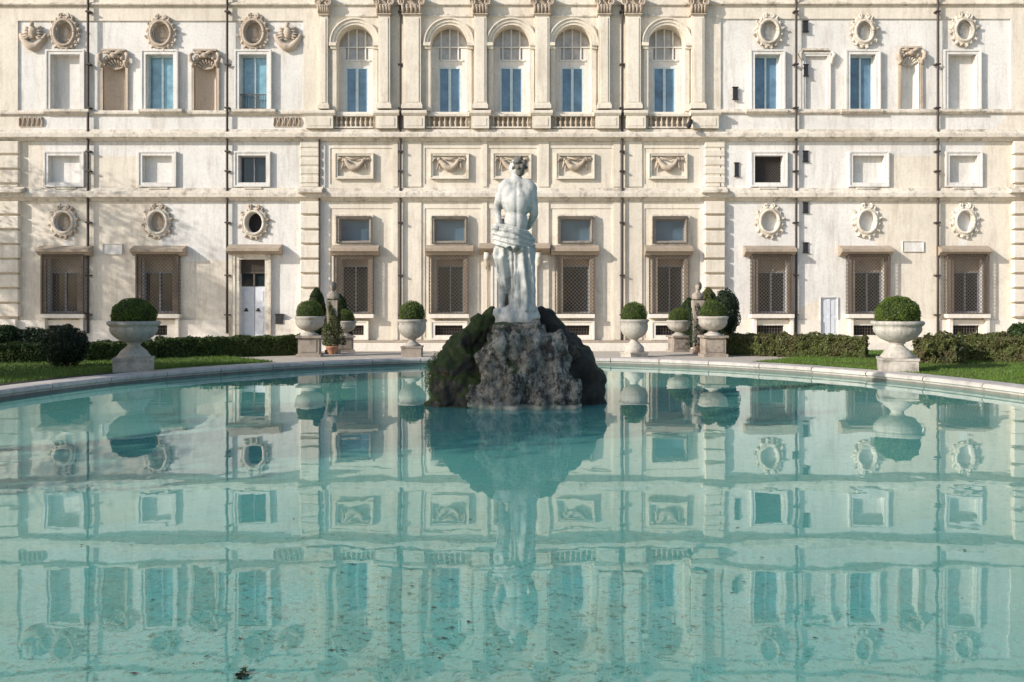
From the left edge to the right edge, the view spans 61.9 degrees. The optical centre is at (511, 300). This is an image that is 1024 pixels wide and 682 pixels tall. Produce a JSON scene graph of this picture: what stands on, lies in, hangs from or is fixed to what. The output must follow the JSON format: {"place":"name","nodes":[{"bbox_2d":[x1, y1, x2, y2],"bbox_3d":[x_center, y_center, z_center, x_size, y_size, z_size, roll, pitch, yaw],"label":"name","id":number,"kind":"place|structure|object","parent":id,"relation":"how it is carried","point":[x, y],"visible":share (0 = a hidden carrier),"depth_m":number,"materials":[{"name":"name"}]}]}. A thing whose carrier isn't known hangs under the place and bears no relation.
{"place":"outdoors","nodes":[
{"label":"outdoors","id":0,"kind":"place"},
{"bbox_2d":[0,372,124,385],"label":"soil strip","id":1,"kind":"object","parent":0,"point":[54,379],"visible":0.53,"depth_m":17.01,"materials":[{"name":"brown soil"}]},
{"bbox_2d":[0,355,271,383],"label":"lawn","id":2,"kind":"structure","parent":0,"point":[107,367],"depth_m":20.44,"materials":[{"name":"plant"}]},
{"bbox_2d":[0,324,23,343],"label":"round shrub","id":3,"kind":"object","parent":2,"relation":"on","point":[6,333],"visible":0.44,"depth_m":24.69,"materials":[{"name":"green plant"}]},
{"bbox_2d":[11,326,51,342],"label":"round shrub","id":4,"kind":"object","parent":2,"relation":"on","point":[30,335],"visible":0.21,"depth_m":24.96,"materials":[{"name":"green plant"}]},
{"bbox_2d":[38,323,90,367],"bbox_3d":[-10.626,1.079,20.294,1.096,1.099,1.072,0,0,24],"label":"round shrub","id":5,"kind":"object","parent":2,"relation":"on","point":[65,346],"visible":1,"depth_m":20.02,"materials":[{"name":"green plant"}]},
{"bbox_2d":[0,339,158,363],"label":"hedge","id":6,"kind":"object","parent":2,"relation":"on","point":[22,352],"visible":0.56,"depth_m":22.10,"materials":[{"name":"green plant"}]},
{"bbox_2d":[106,320,160,372],"bbox_3d":[-8.463,1.005,19.100,1.120,1.120,1.120,0,0,-20],"label":"garden urn","id":7,"kind":"object","parent":2,"relation":"on","point":[133,355],"visible":0.96,"depth_m":18.76,"materials":[{"name":"stone"}]},
{"bbox_2d":[109,298,157,320],"bbox_3d":[-8.459,0.281,19.108,1.006,0.737,1.030,0,0,0],"label":"box topiary","id":8,"kind":"object","parent":7,"relation":"in","point":[134,309],"visible":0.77,"depth_m":18.80,"materials":[{"name":"green plant"}]},
{"bbox_2d":[154,333,300,358],"bbox_3d":[-8.080,1.282,24.605,4.158,0.682,0.998,0,0,-30],"label":"hedge","id":9,"kind":"object","parent":2,"relation":"on","point":[249,346],"visible":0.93,"depth_m":24.22,"materials":[{"name":"green plant"}]},
{"bbox_2d":[0,364,1023,681],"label":"water","id":10,"kind":"structure","parent":0,"point":[652,492],"depth_m":6.38,"materials":[{"name":"teal liquid"}]},
{"bbox_2d":[234,667,248,678],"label":"floating leaf","id":11,"kind":"object","parent":10,"relation":"on","point":[241,674],"visible":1,"depth_m":3.93,"materials":[{"name":"brown plant"}]},
{"bbox_2d":[7,495,965,680],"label":"floating debris","id":12,"kind":"object","parent":10,"relation":"on","point":[468,621],"visible":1,"depth_m":4.56,"materials":[{"name":"brown plant"}]},
{"bbox_2d":[0,362,1023,399],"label":"pool wall","id":13,"kind":"structure","parent":0,"point":[610,363],"depth_m":19.49,"materials":[{"name":"grey stone"}]},
{"bbox_2d":[0,357,1023,396],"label":"pool rim","id":14,"kind":"object","parent":13,"relation":"on","point":[47,385],"visible":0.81,"depth_m":19.26,"materials":[{"name":"stone"}]},
{"bbox_2d":[239,351,793,361],"bbox_3d":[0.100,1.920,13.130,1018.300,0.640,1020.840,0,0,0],"label":"ground","id":15,"kind":"structure","parent":0,"point":[387,354],"depth_m":24.58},
{"bbox_2d":[294,316,324,356],"bbox_3d":[-5.828,1.017,24.600,0.882,1.166,0.882,0,0,-6],"label":"garden urn","id":16,"kind":"object","parent":15,"relation":"on","point":[309,342],"visible":0.98,"depth_m":24.29,"materials":[{"name":"stone"}]},
{"bbox_2d":[296,300,323,315],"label":"box topiary","id":17,"kind":"object","parent":16,"relation":"in","point":[310,308],"visible":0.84,"depth_m":24.35,"materials":[{"name":"green plant"}]},
{"bbox_2d":[309,287,326,334],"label":"conical shrub","id":18,"kind":"object","parent":15,"relation":"on","point":[316,294],"visible":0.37,"depth_m":26.47,"materials":[{"name":"green plant"}]},
{"bbox_2d":[321,281,346,353],"bbox_3d":[-5.462,0.513,25.918,0.819,2.214,0.917,0,0,0],"label":"herm","id":19,"kind":"object","parent":15,"relation":"on","point":[333,332],"visible":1,"depth_m":25.84,"materials":[{"name":"stone"}]},
{"bbox_2d":[327,293,351,337],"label":"conical shrub","id":20,"kind":"object","parent":15,"relation":"on","point":[342,301],"visible":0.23,"depth_m":29.08,"materials":[{"name":"green plant"}]},
{"bbox_2d":[338,321,356,351],"bbox_3d":[-5.492,1.165,28.000,0.781,1.032,0.781,0,0,-17],"label":"garden urn","id":21,"kind":"object","parent":15,"relation":"on","point":[347,326],"visible":0.53,"depth_m":27.76,"materials":[{"name":"stone"}]},
{"bbox_2d":[341,309,354,320],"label":"box topiary","id":22,"kind":"object","parent":21,"relation":"in","point":[347,315],"visible":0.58,"depth_m":27.80,"materials":[{"name":"green plant"}]},
{"bbox_2d":[397,319,426,356],"bbox_3d":[-2.841,1.060,24.300,0.850,1.080,0.850,0,0,0],"label":"garden urn","id":23,"kind":"object","parent":15,"relation":"on","point":[412,331],"visible":0.96,"depth_m":24.02,"materials":[{"name":"stone"}]},
{"bbox_2d":[399,300,424,319],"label":"box topiary","id":24,"kind":"object","parent":23,"relation":"in","point":[411,310],"visible":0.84,"depth_m":24.06,"materials":[{"name":"green plant"}]},
{"bbox_2d":[0,0,1023,350],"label":"villa","id":25,"kind":"object","parent":15,"relation":"on","point":[202,168],"visible":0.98,"depth_m":38.80,"materials":[{"name":"paint"}]},
{"bbox_2d":[35,246,92,333],"bbox_3d":[-20.211,-0.348,38.710,2.357,4.318,0.920,0,0,0],"label":"window","id":26,"kind":"structure","parent":25,"relation":"in","point":[67,275],"depth_m":38.57,"materials":[{"name":"beige stone"}]},
{"bbox_2d":[43,151,84,188],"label":"blind window","id":27,"kind":"structure","parent":25,"relation":"in","point":[66,172],"depth_m":38.75,"materials":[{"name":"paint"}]},
{"bbox_2d":[43,49,90,113],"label":"blind window","id":28,"kind":"structure","parent":25,"relation":"in","point":[69,72],"depth_m":39.07,"materials":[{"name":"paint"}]},
{"bbox_2d":[137,151,176,188],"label":"blind window","id":29,"kind":"structure","parent":25,"relation":"in","point":[160,172],"depth_m":38.75,"materials":[{"name":"paint"}]},
{"bbox_2d":[129,246,186,337],"bbox_3d":[-15.953,-0.348,38.710,2.386,4.318,0.920,0,0,0],"label":"window","id":30,"kind":"structure","parent":25,"relation":"in","point":[162,279],"depth_m":38.59,"materials":[{"name":"beige stone"}]},
{"bbox_2d":[138,49,183,113],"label":"window","id":31,"kind":"structure","parent":25,"relation":"in","point":[163,70],"depth_m":39.04,"materials":[{"name":"paint"}]},
{"bbox_2d":[234,151,270,188],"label":"mezzanine window","id":32,"kind":"structure","parent":25,"relation":"in","point":[255,171],"depth_m":38.75,"materials":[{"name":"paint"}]},
{"bbox_2d":[231,49,275,113],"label":"window","id":33,"kind":"structure","parent":25,"relation":"in","point":[256,71],"depth_m":39.04,"materials":[{"name":"paint"}]},
{"bbox_2d":[226,244,282,335],"bbox_3d":[-11.623,-0.463,38.645,2.386,4.208,0.890,0,0,0],"label":"door","id":34,"kind":"structure","parent":25,"relation":"in","point":[256,259],"depth_m":38.76,"materials":[{"name":"stone"}]},
{"bbox_2d":[329,17,377,113],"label":"arched window","id":35,"kind":"structure","parent":25,"relation":"in","point":[358,51],"depth_m":39.30,"materials":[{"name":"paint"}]},
{"bbox_2d":[335,215,373,244],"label":"mezzanine window","id":36,"kind":"structure","parent":25,"relation":"in","point":[354,229],"depth_m":38.67,"materials":[{"name":"glass"}]},
{"bbox_2d":[330,245,379,317],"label":"window","id":37,"kind":"structure","parent":25,"relation":"in","point":[358,260],"depth_m":38.63,"materials":[{"name":"stone"}]},
{"bbox_2d":[423,17,473,113],"bbox_3d":[-2.865,-10.640,38.985,2.298,4.387,0.850,0,0,0],"label":"arched window","id":38,"kind":"structure","parent":25,"relation":"in","point":[451,52],"depth_m":39.30,"materials":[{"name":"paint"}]},
{"bbox_2d":[425,245,473,317],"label":"window","id":39,"kind":"structure","parent":25,"relation":"in","point":[449,282],"depth_m":38.63,"materials":[{"name":"stone"}]},
{"bbox_2d":[430,215,468,244],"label":"mezzanine window","id":40,"kind":"structure","parent":25,"relation":"in","point":[444,229],"depth_m":38.67,"materials":[{"name":"glass"}]},
{"bbox_2d":[486,17,534,113],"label":"arched window","id":41,"kind":"structure","parent":25,"relation":"in","point":[511,47],"depth_m":39.30,"materials":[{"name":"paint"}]},
{"bbox_2d":[479,243,549,307],"bbox_3d":[0.118,-0.522,38.718,3.182,4.208,1.075,0,0,0],"label":"doorway","id":42,"kind":"structure","parent":25,"relation":"in","point":[486,249],"depth_m":38.60,"materials":[{"name":"beige stone"}]},
{"bbox_2d":[501,215,531,233],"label":"mezzanine window","id":43,"kind":"structure","parent":25,"relation":"in","point":[503,216],"depth_m":38.67,"materials":[{"name":"stone"}]},
{"bbox_2d":[549,17,598,113],"bbox_3d":[2.776,-10.640,38.985,2.298,4.387,0.850,0,0,0],"label":"arched window","id":44,"kind":"structure","parent":25,"relation":"in","point":[570,52],"depth_m":39.30,"materials":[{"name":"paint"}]},
{"bbox_2d":[551,245,598,317],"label":"window","id":45,"kind":"structure","parent":25,"relation":"in","point":[575,282],"depth_m":38.63,"materials":[{"name":"stone"}]},
{"bbox_2d":[557,215,594,244],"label":"mezzanine window","id":46,"kind":"structure","parent":25,"relation":"in","point":[571,229],"depth_m":38.67,"materials":[{"name":"glass"}]},
{"bbox_2d":[641,17,691,113],"bbox_3d":[7.014,-10.640,38.985,2.298,4.387,0.850,0,0,0],"label":"arched window","id":47,"kind":"structure","parent":25,"relation":"in","point":[662,49],"depth_m":39.30,"materials":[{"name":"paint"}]},
{"bbox_2d":[644,245,693,317],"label":"window","id":48,"kind":"structure","parent":25,"relation":"in","point":[667,260],"depth_m":38.63,"materials":[{"name":"stone"}]},
{"bbox_2d":[651,215,689,244],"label":"mezzanine window","id":49,"kind":"structure","parent":25,"relation":"in","point":[665,229],"depth_m":38.67,"materials":[{"name":"glass"}]},
{"bbox_2d":[745,49,787,114],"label":"window","id":50,"kind":"structure","parent":25,"relation":"in","point":[763,70],"depth_m":39.05,"materials":[{"name":"paint"}]},
{"bbox_2d":[750,151,787,188],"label":"mezzanine window","id":51,"kind":"structure","parent":25,"relation":"in","point":[764,171],"depth_m":38.71,"materials":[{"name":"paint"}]},
{"bbox_2d":[743,246,796,334],"bbox_3d":[11.637,-0.348,38.710,2.298,4.318,0.920,0,0,0],"label":"window","id":52,"kind":"structure","parent":25,"relation":"in","point":[768,276],"depth_m":38.57,"materials":[{"name":"brown"}]},
{"bbox_2d":[820,297,837,334],"bbox_3d":[14.401,0.729,38.817,0.814,1.825,0.165,0,0,0],"label":"service door","id":53,"kind":"structure","parent":25,"relation":"in","point":[828,305],"depth_m":38.81,"materials":[{"name":"white paint"}]},
{"bbox_2d":[840,49,882,114],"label":"window","id":54,"kind":"structure","parent":25,"relation":"in","point":[858,69],"depth_m":39.04,"materials":[{"name":"paint"}]},
{"bbox_2d":[838,246,894,335],"bbox_3d":[15.992,-0.348,38.710,2.346,4.318,0.920,0,0,0],"label":"window","id":55,"kind":"structure","parent":25,"relation":"in","point":[864,276],"depth_m":38.57,"materials":[{"name":"brown"}]},
{"bbox_2d":[848,151,888,188],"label":"blind window","id":56,"kind":"structure","parent":25,"relation":"in","point":[863,172],"depth_m":38.99,"materials":[{"name":"paint"}]},
{"bbox_2d":[939,49,983,114],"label":"blind window","id":57,"kind":"structure","parent":25,"relation":"in","point":[956,71],"depth_m":39.07,"materials":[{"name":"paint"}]},
{"bbox_2d":[944,151,982,188],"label":"blind window","id":58,"kind":"structure","parent":25,"relation":"in","point":[958,171],"depth_m":38.70,"materials":[{"name":"paint"}]},
{"bbox_2d":[936,246,992,332],"bbox_3d":[20.455,-0.348,38.710,2.375,4.318,0.920,0,0,0],"label":"window","id":59,"kind":"structure","parent":25,"relation":"in","point":[963,274],"depth_m":38.52,"materials":[{"name":"brown"}]},
{"bbox_2d":[619,319,648,357],"bbox_3d":[3.477,1.060,24.300,0.850,1.080,0.850,0,0,-23],"label":"garden urn","id":60,"kind":"object","parent":15,"relation":"on","point":[633,331],"visible":0.99,"depth_m":24.04,"materials":[{"name":"stone"}]},
{"bbox_2d":[621,301,647,319],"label":"box topiary","id":61,"kind":"object","parent":60,"relation":"in","point":[633,310],"visible":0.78,"depth_m":24.06,"materials":[{"name":"green plant"}]},
{"bbox_2d":[666,320,690,351],"bbox_3d":[5.471,1.154,28.000,0.798,1.054,0.798,0,0,-11],"label":"garden urn","id":62,"kind":"object","parent":15,"relation":"on","point":[676,340],"visible":0.92,"depth_m":27.73,"materials":[{"name":"stone"}]},
{"bbox_2d":[668,307,688,319],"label":"box topiary","id":63,"kind":"object","parent":62,"relation":"in","point":[679,313],"visible":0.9,"depth_m":27.78,"materials":[{"name":"green plant"}]},
{"bbox_2d":[680,297,692,348],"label":"conical shrub","id":64,"kind":"object","parent":15,"relation":"on","point":[686,306],"visible":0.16,"depth_m":29.00,"materials":[{"name":"green plant"}]},
{"bbox_2d":[685,281,707,353],"bbox_3d":[5.684,0.513,25.920,0.760,2.214,0.921,0,0,0],"label":"herm","id":65,"kind":"object","parent":15,"relation":"on","point":[697,303],"visible":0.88,"depth_m":25.86,"materials":[{"name":"stone"}]},
{"bbox_2d":[702,287,715,334],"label":"conical shrub","id":66,"kind":"object","parent":15,"relation":"on","point":[708,293],"visible":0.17,"depth_m":26.43,"materials":[{"name":"green plant"}]},
{"bbox_2d":[697,316,728,356],"bbox_3d":[5.790,1.017,24.600,0.882,1.166,0.882,0,0,-3],"label":"garden urn","id":67,"kind":"object","parent":15,"relation":"on","point":[712,342],"visible":0.99,"depth_m":24.30,"materials":[{"name":"stone"}]},
{"bbox_2d":[700,299,725,315],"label":"box topiary","id":68,"kind":"object","parent":67,"relation":"in","point":[712,308],"visible":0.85,"depth_m":24.38,"materials":[{"name":"green plant"}]},
{"bbox_2d":[714,287,740,342],"bbox_3d":[6.424,0.606,25.601,0.895,2.034,0.917,0,0,0],"label":"round shrub","id":69,"kind":"object","parent":15,"relation":"on","point":[730,303],"visible":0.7,"depth_m":25.36,"materials":[{"name":"green plant"}]},
{"bbox_2d":[726,332,776,355],"bbox_3d":[7.060,1.262,25.215,1.620,0.716,1.032,0,0,26],"label":"hedge","id":70,"kind":"object","parent":15,"relation":"on","point":[750,344],"visible":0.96,"depth_m":24.87,"materials":[{"name":"green plant"}]},
{"bbox_2d":[754,349,1023,384],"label":"lawn","id":71,"kind":"structure","parent":0,"point":[945,367],"depth_m":20.44,"materials":[{"name":"plant"}]},
{"bbox_2d":[773,330,869,358],"bbox_3d":[8.777,1.235,24.160,2.550,0.774,1.044,0,0,28],"label":"hedge","id":72,"kind":"object","parent":71,"relation":"on","point":[815,343],"visible":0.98,"depth_m":23.84,"materials":[{"name":"green plant"}]},
{"bbox_2d":[870,320,924,372],"bbox_3d":[8.624,1.005,19.100,1.120,1.120,1.120,0,0,20],"label":"garden urn","id":73,"kind":"object","parent":71,"relation":"on","point":[897,355],"visible":0.94,"depth_m":18.76,"materials":[{"name":"stone"}]},
{"bbox_2d":[873,295,921,320],"bbox_3d":[8.618,0.259,19.104,1.028,0.796,1.019,0,0,16],"label":"box topiary","id":74,"kind":"object","parent":73,"relation":"in","point":[897,308],"visible":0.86,"depth_m":18.80,"materials":[{"name":"green plant"}]},
{"bbox_2d":[910,330,968,364],"bbox_3d":[10.752,1.175,21.508,1.294,0.899,1.362,0,0,32],"label":"hedge","id":75,"kind":"object","parent":71,"relation":"on","point":[942,347],"visible":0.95,"depth_m":21.15,"materials":[{"name":"green plant"}]},
{"bbox_2d":[963,331,1023,362],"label":"hedge","id":76,"kind":"object","parent":71,"relation":"on","point":[1002,346],"visible":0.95,"depth_m":21.98,"materials":[{"name":"green plant"}]},
{"bbox_2d":[1007,322,1023,335],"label":"round shrub","id":77,"kind":"object","parent":71,"relation":"on","point":[1014,329],"visible":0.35,"depth_m":24.38,"materials":[{"name":"green plant"}]},
{"label":"pool floor","id":78,"kind":"structure","parent":0,"visible":0},
{"bbox_2d":[422,306,606,409],"bbox_3d":[0.084,1.286,14.176,3.182,2.401,1.419,0,0,0],"label":"fountain rock","id":79,"kind":"object","parent":78,"relation":"on","point":[484,360],"visible":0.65,"depth_m":13.87,"materials":[{"name":"grey stone"}]},
{"bbox_2d":[491,156,539,322],"bbox_3d":[0.043,-1.014,14.286,0.786,2.852,0.660,0,0,-22],"label":"marble statue","id":80,"kind":"object","parent":79,"relation":"on","point":[514,250],"visible":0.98,"depth_m":14.16,"materials":[{"name":"white stone"}]}
]}

